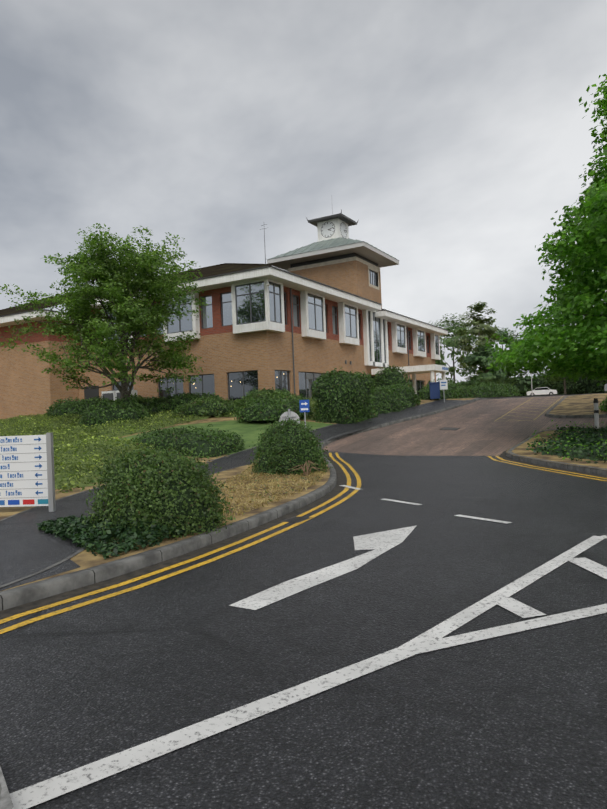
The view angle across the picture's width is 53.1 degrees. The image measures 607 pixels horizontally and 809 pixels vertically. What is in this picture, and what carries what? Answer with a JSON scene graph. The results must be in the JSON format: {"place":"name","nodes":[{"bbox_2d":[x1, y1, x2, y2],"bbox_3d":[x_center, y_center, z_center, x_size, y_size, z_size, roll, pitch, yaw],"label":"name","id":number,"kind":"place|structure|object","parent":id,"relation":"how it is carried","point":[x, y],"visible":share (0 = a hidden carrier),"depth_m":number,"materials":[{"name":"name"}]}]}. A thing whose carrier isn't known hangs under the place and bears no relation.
{"place":"outdoors","nodes":[
{"label":"outdoors","id":0,"kind":"place"},
{"bbox_2d":[0,396,421,492],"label":"grass bank","id":1,"kind":"structure","parent":0,"point":[37,428],"depth_m":25.44,"materials":[{"name":"green plant"}]},
{"bbox_2d":[0,398,474,590],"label":"verge ground","id":2,"kind":"structure","parent":0,"point":[84,559],"depth_m":10.65,"materials":[{"name":"brown soil"}]},
{"bbox_2d":[0,433,55,511],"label":"direction sign","id":3,"kind":"object","parent":2,"relation":"on","point":[27,476],"visible":1,"depth_m":10.02,"materials":[{"name":"white metal"}]},
{"bbox_2d":[0,559,79,590],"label":"footpath widening","id":4,"kind":"structure","parent":2,"relation":"on","point":[67,565],"depth_m":5.97,"materials":[{"name":"grey asphalt"}]},
{"bbox_2d":[46,396,112,417],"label":"shrub","id":5,"kind":"object","parent":2,"relation":"on","point":[51,409],"depth_m":39.84,"materials":[{"name":"green plant"}]},
{"bbox_2d":[0,223,210,399],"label":"oak tree","id":6,"kind":"object","parent":2,"relation":"on","point":[105,261],"depth_m":31.42,"materials":[{"name":"green plant"}]},
{"bbox_2d":[76,395,154,427],"bbox_3d":[-9.651,0.365,31.207,3.622,1.761,3.907,-3,-1,30],"label":"shrub","id":7,"kind":"object","parent":2,"relation":"on","point":[114,405],"depth_m":30.37,"materials":[{"name":"green plant"}]},
{"bbox_2d":[83,399,149,421],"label":"tree base shoots","id":8,"kind":"object","parent":7,"relation":"attached to","point":[122,410],"visible":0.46,"depth_m":30.75,"materials":[{"name":"green plant"}]},
{"bbox_2d":[102,389,136,400],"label":"ac condenser units","id":9,"kind":"object","parent":2,"relation":"on","point":[113,394],"visible":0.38,"depth_m":42.48,"materials":[{"name":"white metal"}]},
{"bbox_2d":[0,464,248,587],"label":"footpath edging","id":10,"kind":"object","parent":2,"relation":"on","point":[57,563],"visible":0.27,"depth_m":6.19,"materials":[{"name":"concrete"}]},
{"bbox_2d":[35,511,218,558],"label":"ground cover plants","id":11,"kind":"object","parent":2,"relation":"on","point":[67,527],"visible":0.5,"depth_m":7.30,"materials":[{"name":"green plant"}]},
{"bbox_2d":[117,392,159,409],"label":"shrub","id":12,"kind":"object","parent":2,"relation":"on","point":[147,400],"depth_m":37.40,"materials":[{"name":"green plant"}]},
{"bbox_2d":[78,439,235,540],"bbox_3d":[-1.887,1.077,8.057,2.002,1.280,1.845,-3,-1,30],"label":"bush","id":13,"kind":"object","parent":2,"relation":"on","point":[204,480],"depth_m":7.64,"materials":[{"name":"green plant"}]},
{"bbox_2d":[93,457,226,523],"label":"shrub leaves","id":14,"kind":"object","parent":13,"relation":"attached to","point":[159,520],"visible":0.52,"depth_m":7.87,"materials":[{"name":"green plant"}]},
{"bbox_2d":[0,398,314,486],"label":"ground cover leaves","id":15,"kind":"object","parent":2,"relation":"on","point":[92,466],"visible":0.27,"depth_m":26.09,"materials":[{"name":"green plant"}]},
{"bbox_2d":[145,391,226,412],"bbox_3d":[-6.974,-0.109,36.806,5.345,1.351,5.047,-3,-1,30],"label":"shrub","id":16,"kind":"object","parent":2,"relation":"on","point":[194,396],"depth_m":35.42,"materials":[{"name":"green plant"}]},
{"bbox_2d":[132,426,245,458],"bbox_3d":[-4.086,1.351,21.332,3.975,1.218,2.527,-3,-1,30],"label":"low hedge","id":17,"kind":"object","parent":2,"relation":"on","point":[153,434],"depth_m":20.71,"materials":[{"name":"green plant"}]},
{"bbox_2d":[137,424,222,451],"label":"shrub leaves","id":18,"kind":"object","parent":17,"relation":"on","point":[191,428],"visible":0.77,"depth_m":21.66,"materials":[{"name":"green plant"}]},
{"bbox_2d":[171,396,243,415],"bbox_3d":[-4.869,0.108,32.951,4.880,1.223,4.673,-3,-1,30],"label":"shrub","id":19,"kind":"object","parent":2,"relation":"on","point":[207,400],"depth_m":31.17,"materials":[{"name":"green plant"}]},
{"bbox_2d":[92,456,324,518],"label":"dry grass","id":20,"kind":"structure","parent":2,"relation":"on","point":[248,475],"depth_m":11.66,"materials":[{"name":"plant"}]},
{"bbox_2d":[107,420,332,453],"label":"lawn","id":21,"kind":"structure","parent":2,"relation":"on","point":[248,431],"depth_m":26.24,"materials":[{"name":"green plant"}]},
{"bbox_2d":[232,395,313,422],"bbox_3d":[-1.414,0.190,28.591,3.517,1.296,4.177,-3,-1,30],"label":"shrub","id":22,"kind":"object","parent":21,"relation":"on","point":[278,406],"depth_m":27.55,"materials":[{"name":"green plant"}]},
{"bbox_2d":[241,398,309,420],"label":"shrub shoots","id":23,"kind":"object","parent":22,"relation":"attached to","point":[270,403],"visible":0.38,"depth_m":27.71,"materials":[{"name":"green plant"}]},
{"bbox_2d":[247,415,330,475],"bbox_3d":[-0.280,0.949,14.876,2.256,1.584,2.116,-3,-1,30],"label":"bush","id":24,"kind":"object","parent":2,"relation":"on","point":[272,439],"depth_m":14.33,"materials":[{"name":"green plant"}]},
{"bbox_2d":[279,409,299,424],"bbox_3d":[-0.372,0.906,16.994,0.600,1.560,0.122,-2,-1,0],"label":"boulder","id":25,"kind":"object","parent":2,"relation":"on","point":[293,415],"visible":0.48,"depth_m":17.04,"materials":[{"name":"grey stone"}]},
{"bbox_2d":[288,460,323,475],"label":"dried plant","id":26,"kind":"object","parent":2,"relation":"on","point":[307,471],"visible":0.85,"depth_m":13.61,"materials":[{"name":"brown plant"}]},
{"bbox_2d":[311,366,377,423],"bbox_3d":[1.924,-0.314,28.362,2.582,2.709,3.580,-3,-1,30],"label":"bush","id":27,"kind":"object","parent":2,"relation":"on","point":[332,374],"depth_m":27.21,"materials":[{"name":"green plant"}]},
{"bbox_2d":[429,382,439,399],"bbox_3d":[7.633,-0.772,35.327,0.620,1.025,0.770,-2,-1,10],"label":"wheelie bin","id":28,"kind":"object","parent":2,"relation":"on","point":[434,388],"visible":0.88,"depth_m":34.98,"materials":[{"name":"blue plastic"}]},
{"bbox_2d":[465,381,520,397],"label":"low hedge","id":29,"kind":"object","parent":2,"relation":"on","point":[499,387],"depth_m":45.82,"materials":[{"name":"green plant"}]},
{"bbox_2d":[241,387,293,397],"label":"hedge","id":30,"kind":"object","parent":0,"point":[272,390],"depth_m":35.72,"materials":[{"name":"green plant"}]},
{"bbox_2d":[0,393,592,585],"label":"footpath","id":31,"kind":"structure","parent":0,"point":[27,547],"depth_m":9.14,"materials":[{"name":"grey asphalt"}]},
{"bbox_2d":[0,399,440,521],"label":"footpath edging","id":32,"kind":"object","parent":31,"relation":"on","point":[105,485],"visible":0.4,"depth_m":12.04,"materials":[{"name":"concrete"}]},
{"bbox_2d":[299,400,309,427],"bbox_3d":[0.059,0.481,24.704,0.400,1.340,0.076,-2,-1,10],"label":"one way sign","id":33,"kind":"object","parent":32,"relation":"on","point":[304,406],"visible":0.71,"depth_m":24.68,"materials":[{"name":"blue metal"}]},
{"bbox_2d":[440,380,447,401],"bbox_3d":[7.872,-0.740,34.042,0.440,1.300,0.069,-2,-1,-5],"label":"info sign","id":34,"kind":"object","parent":31,"relation":"on","point":[443,384],"visible":0.85,"depth_m":34.02,"materials":[{"name":"white metal"}]},
{"bbox_2d":[0,395,606,808],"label":"road surface","id":35,"kind":"object","parent":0,"point":[514,721],"visible":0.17,"depth_m":3.94,"materials":[{"name":"grey asphalt"}]},
{"bbox_2d":[0,767,13,808],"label":"road marking","id":36,"kind":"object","parent":35,"relation":"on","point":[5,801],"depth_m":2.42,"materials":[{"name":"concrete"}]},
{"bbox_2d":[0,394,579,610],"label":"kerb","id":37,"kind":"structure","parent":35,"relation":"on","point":[27,593],"depth_m":6.87,"materials":[{"name":"concrete"}]},
{"bbox_2d":[280,516,312,522],"bbox_3d":[-0.108,1.705,9.013,0.320,0.002,0.440,-3,-1,30],"label":"gully grate","id":38,"kind":"object","parent":35,"relation":"on","point":[295,519],"visible":0.97,"depth_m":9.00,"materials":[{"name":"metal"}]},
{"bbox_2d":[0,453,606,633],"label":"yellow road markings","id":39,"kind":"object","parent":35,"relation":"on","point":[15,626],"visible":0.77,"depth_m":6.62,"materials":[{"name":"paint"}]},
{"bbox_2d":[0,436,606,618],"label":"road gutter grime","id":40,"kind":"object","parent":35,"relation":"on","point":[341,480],"visible":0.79,"depth_m":7.07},
{"bbox_2d":[10,485,606,808],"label":"white road markings","id":41,"kind":"object","parent":35,"relation":"on","point":[431,639],"visible":0.9,"depth_m":4.15,"materials":[{"name":"paint"}]},
{"bbox_2d":[418,379,472,399],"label":"low hedge","id":42,"kind":"object","parent":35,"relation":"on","point":[454,389],"depth_m":36.87,"materials":[{"name":"green plant"}]},
{"bbox_2d":[439,427,459,429],"bbox_3d":[6.153,1.020,25.526,0.720,0.121,0.720,-3,-1,30],"label":"manhole cover","id":43,"kind":"object","parent":35,"relation":"on","point":[447,428],"visible":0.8,"depth_m":25.54,"materials":[{"name":"metal"}]},
{"bbox_2d":[495,396,562,420],"bbox_3d":[12.201,0.113,31.792,1.720,1.062,12.470,-3,-1,30],"label":"yellow road hatching","id":44,"kind":"object","parent":35,"relation":"on","point":[534,408],"visible":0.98,"depth_m":29.77,"materials":[{"name":"paint"}]},
{"bbox_2d":[527,387,556,395],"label":"white car","id":45,"kind":"object","parent":35,"relation":"on","point":[542,391],"visible":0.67,"depth_m":96.85,"materials":[{"name":"white paint"}]},
{"bbox_2d":[506,428,606,475],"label":"island kerb","id":46,"kind":"structure","parent":35,"relation":"on","point":[586,469],"depth_m":14.86,"materials":[{"name":"concrete"}]},
{"bbox_2d":[506,429,606,469],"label":"island bed","id":47,"kind":"object","parent":46,"relation":"on","point":[521,450],"visible":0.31,"depth_m":17.06,"materials":[{"name":"brown soil"}]},
{"bbox_2d":[593,398,598,428],"bbox_3d":[10.285,0.338,21.314,0.170,1.120,0.170,-3,-1,30],"label":"bollard","id":48,"kind":"object","parent":47,"relation":"on","point":[596,414],"visible":0.83,"depth_m":21.25,"materials":[{"name":"grey"}]},
{"bbox_2d":[545,393,606,417],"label":"island kerb","id":49,"kind":"structure","parent":35,"relation":"on","point":[576,416],"depth_m":25.86,"materials":[{"name":"concrete"}]},
{"bbox_2d":[548,393,606,415],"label":"island bed","id":50,"kind":"object","parent":49,"relation":"on","point":[574,405],"visible":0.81,"depth_m":28.87,"materials":[{"name":"soil"}]},
{"bbox_2d":[0,0,606,382],"label":"sky","id":51,"kind":"structure","parent":0,"point":[454,133],"materials":[{"name":"grey"}]},
{"bbox_2d":[266,278,447,396],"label":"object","id":52,"kind":"object","parent":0,"point":[267,283],"visible":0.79,"depth_m":41.00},
{"bbox_2d":[458,374,606,395],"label":"hedge","id":53,"kind":"object","parent":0,"point":[568,391],"depth_m":127.59,"materials":[{"name":"green plant"}]},
{"bbox_3d":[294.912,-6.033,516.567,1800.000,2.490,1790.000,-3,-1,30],"label":"ground","id":54,"kind":"structure","parent":0,"visible":0},
{"bbox_2d":[0,242,448,418],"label":"building walls","id":55,"kind":"structure","parent":54,"relation":"on","point":[338,277],"depth_m":45.56,"materials":[{"name":"brown brick"}]},
{"bbox_2d":[0,224,385,315],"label":"building roof","id":56,"kind":"structure","parent":55,"relation":"on","point":[218,269],"depth_m":47.33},
{"bbox_2d":[84,270,438,399],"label":"window frames","id":57,"kind":"structure","parent":55,"relation":"in","point":[90,393],"depth_m":42.70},
{"bbox_2d":[84,271,438,400],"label":"windows","id":58,"kind":"structure","parent":57,"relation":"in","point":[243,316],"depth_m":41.08,"materials":[{"name":"glass"}]},
{"bbox_2d":[267,237,395,259],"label":"tower roof","id":59,"kind":"structure","parent":55,"relation":"on","point":[329,243],"depth_m":52.82,"materials":[{"name":"metal"}]},
{"bbox_2d":[306,209,358,247],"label":"clock turret","id":60,"kind":"object","parent":59,"relation":"on","point":[332,226],"visible":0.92,"depth_m":54.33,"materials":[{"name":"grey"}]},
{"bbox_2d":[232,390,311,408],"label":"shrub","id":61,"kind":"object","parent":54,"relation":"on","point":[274,395],"depth_m":31.51,"materials":[{"name":"green plant"}]},
{"bbox_2d":[231,391,297,402],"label":"shrub shoots","id":62,"kind":"object","parent":61,"relation":"attached to","point":[261,393],"visible":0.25,"depth_m":31.68,"materials":[{"name":"green plant"}]},
{"bbox_2d":[371,383,420,413],"bbox_3d":[4.496,-0.288,32.533,2.795,1.820,6.209,-3,-1,30],"label":"low hedge","id":63,"kind":"object","parent":54,"relation":"on","point":[381,390],"depth_m":31.45,"materials":[{"name":"green plant"}]},
{"bbox_2d":[373,365,412,388],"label":"bush","id":64,"kind":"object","parent":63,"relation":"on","point":[390,369],"depth_m":35.83,"materials":[{"name":"green plant"}]},
{"bbox_2d":[428,313,493,385],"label":"tree","id":65,"kind":"object","parent":54,"relation":"on","point":[449,342],"depth_m":115.96,"materials":[{"name":"green plant"}]},
{"bbox_2d":[454,301,500,380],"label":"tree","id":66,"kind":"object","parent":54,"relation":"on","point":[483,329],"depth_m":106.42,"materials":[{"name":"green plant"}]},
{"bbox_2d":[457,340,512,386],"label":"tree","id":67,"kind":"object","parent":54,"relation":"on","point":[481,360],"depth_m":82.76,"materials":[{"name":"green plant"}]},
{"bbox_2d":[469,328,531,384],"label":"tree","id":68,"kind":"object","parent":54,"relation":"on","point":[500,333],"depth_m":118.59,"materials":[{"name":"green plant"}]},
{"bbox_2d":[484,74,606,386],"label":"tree","id":69,"kind":"object","parent":54,"relation":"on","point":[583,290],"depth_m":18.88,"materials":[{"name":"green plant"}]},
{"bbox_2d":[522,323,587,394],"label":"tree","id":70,"kind":"object","parent":54,"relation":"on","point":[558,378],"depth_m":117.07,"materials":[{"name":"green plant"}]},
{"bbox_2d":[526,420,606,463],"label":"ground cover plants","id":71,"kind":"object","parent":54,"relation":"on","point":[602,429],"depth_m":17.60,"materials":[{"name":"green plant"}]},
{"bbox_2d":[598,395,606,411],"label":"hedge","id":72,"kind":"object","parent":54,"relation":"on","point":[603,405],"depth_m":26.07,"materials":[{"name":"green plant"}]}
]}

